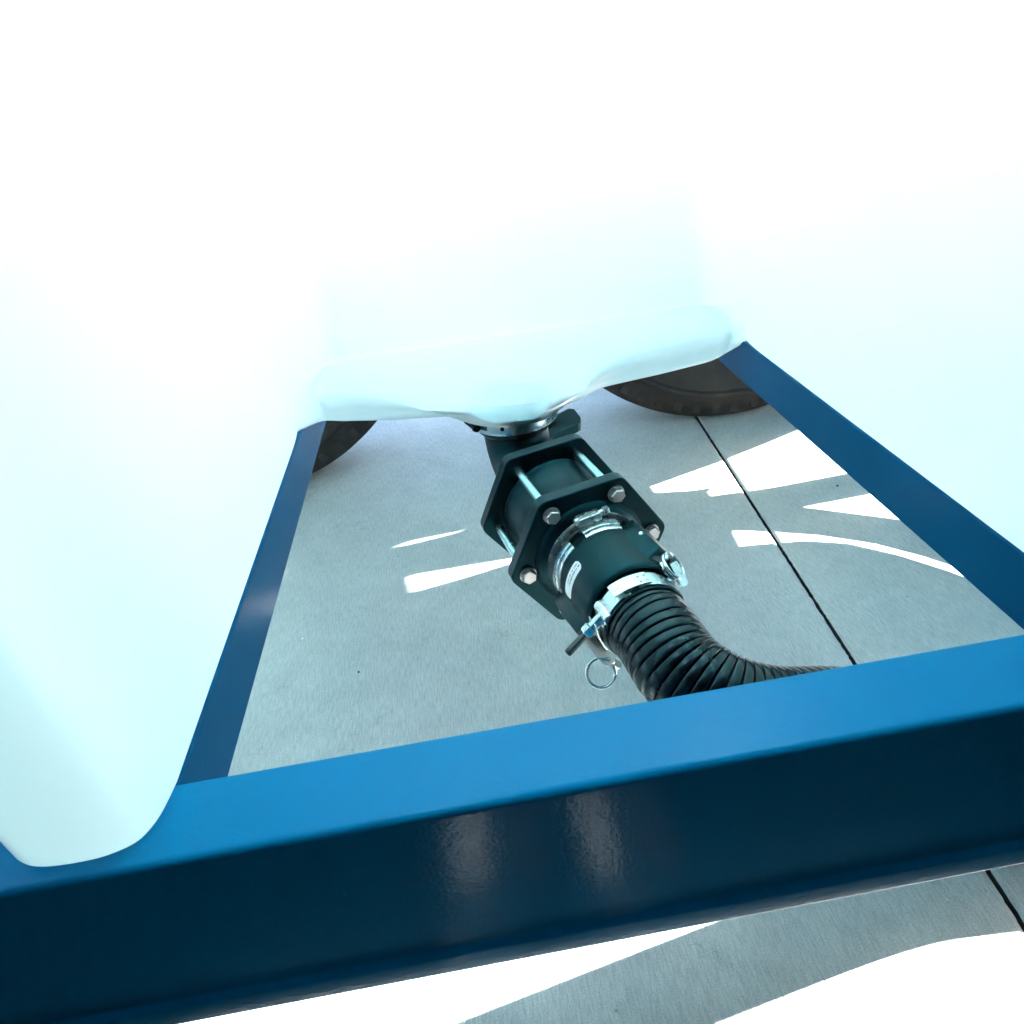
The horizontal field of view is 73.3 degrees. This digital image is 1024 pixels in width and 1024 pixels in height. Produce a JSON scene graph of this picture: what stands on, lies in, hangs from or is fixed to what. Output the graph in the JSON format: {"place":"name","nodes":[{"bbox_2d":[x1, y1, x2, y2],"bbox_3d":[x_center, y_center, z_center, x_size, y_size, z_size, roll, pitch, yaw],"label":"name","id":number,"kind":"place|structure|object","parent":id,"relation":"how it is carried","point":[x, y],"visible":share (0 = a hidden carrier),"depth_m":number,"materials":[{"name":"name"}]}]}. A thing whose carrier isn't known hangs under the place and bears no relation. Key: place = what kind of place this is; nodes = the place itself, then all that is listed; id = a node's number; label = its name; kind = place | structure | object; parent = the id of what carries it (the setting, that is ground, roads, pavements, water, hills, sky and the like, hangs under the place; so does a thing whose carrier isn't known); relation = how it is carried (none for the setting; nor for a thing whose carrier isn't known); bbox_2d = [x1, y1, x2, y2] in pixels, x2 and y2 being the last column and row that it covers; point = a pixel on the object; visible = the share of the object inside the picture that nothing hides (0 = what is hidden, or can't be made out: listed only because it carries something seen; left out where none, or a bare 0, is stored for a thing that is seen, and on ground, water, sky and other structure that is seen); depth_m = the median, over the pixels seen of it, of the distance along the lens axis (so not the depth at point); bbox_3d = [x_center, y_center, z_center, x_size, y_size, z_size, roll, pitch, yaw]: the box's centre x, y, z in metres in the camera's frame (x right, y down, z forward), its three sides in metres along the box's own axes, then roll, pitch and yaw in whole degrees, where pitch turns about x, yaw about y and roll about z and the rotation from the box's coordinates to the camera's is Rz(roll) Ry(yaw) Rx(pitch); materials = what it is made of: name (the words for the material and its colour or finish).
{"place":"outdoors","nodes":[
{"label":"outdoors","id":0,"kind":"place"},
{"bbox_2d":[182,388,1023,1023],"bbox_3d":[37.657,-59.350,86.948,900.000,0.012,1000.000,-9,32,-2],"label":"ground","id":1,"kind":"structure","parent":0,"point":[784,540],"depth_m":0.87,"materials":[{"name":"concrete"}]},
{"bbox_2d":[0,341,1023,1023],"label":"trailer","id":2,"kind":"object","parent":1,"relation":"on","point":[214,891],"visible":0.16,"depth_m":0.37,"materials":[{"name":"blue metal"}]},
{"bbox_2d":[0,0,1023,866],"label":"storage tank","id":3,"kind":"object","parent":2,"relation":"on","point":[242,242],"visible":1,"depth_m":0.58,"materials":[{"name":"white plastic"}]},
{"bbox_2d":[464,411,557,435],"bbox_3d":[-0.002,-0.107,0.724,0.099,0.016,0.094,-9,32,-2],"label":"band clamp","id":4,"kind":"object","parent":3,"relation":"attached to","point":[513,430],"visible":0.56,"depth_m":0.69,"materials":[{"name":"silver metal"}]},
{"bbox_2d":[608,589,841,701],"bbox_3d":[0.598,0.150,0.519,1.041,0.293,0.130,-6,32,3],"label":"hose","id":5,"kind":"object","parent":1,"relation":"on","point":[664,643],"visible":0.19,"depth_m":0.47,"materials":[{"name":"black plastic"}]},
{"bbox_2d":[554,520,687,689],"bbox_3d":[0.088,0.070,0.556,0.098,0.094,0.089,-16,33,-12],"label":"hose coupler","id":6,"kind":"object","parent":5,"relation":"attached to","point":[594,562],"visible":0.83,"depth_m":0.54,"materials":[{"name":"black plastic"}]},
{"bbox_2d":[480,434,664,619],"bbox_3d":[0.054,0.013,0.645,0.147,0.134,0.140,-16,33,-12],"label":"check valve","id":7,"kind":"object","parent":6,"relation":"attached to","point":[542,496],"visible":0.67,"depth_m":0.61,"materials":[{"name":"black plastic"}]},
{"bbox_2d":[480,409,580,474],"bbox_3d":[0.023,-0.055,0.731,0.108,0.119,0.129,-9,32,-2],"label":"elbow","id":8,"kind":"object","parent":7,"relation":"attached to","point":[562,424],"visible":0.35,"depth_m":0.71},
{"bbox_2d":[547,506,630,591],"bbox_3d":[0.073,0.039,0.593,0.087,0.095,0.013,-16,33,-12],"label":"band clamp","id":9,"kind":"object","parent":7,"relation":"attached to","point":[585,520],"visible":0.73,"depth_m":0.57,"materials":[{"name":"silver metal"}]},
{"bbox_2d":[565,572,683,655],"bbox_3d":[0.085,0.082,0.526,0.098,0.072,0.020,-16,33,-12],"label":"bolt clamp","id":10,"kind":"object","parent":6,"relation":"attached to","point":[619,591],"visible":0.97,"depth_m":0.51,"materials":[{"name":"silver metal"}]}
]}

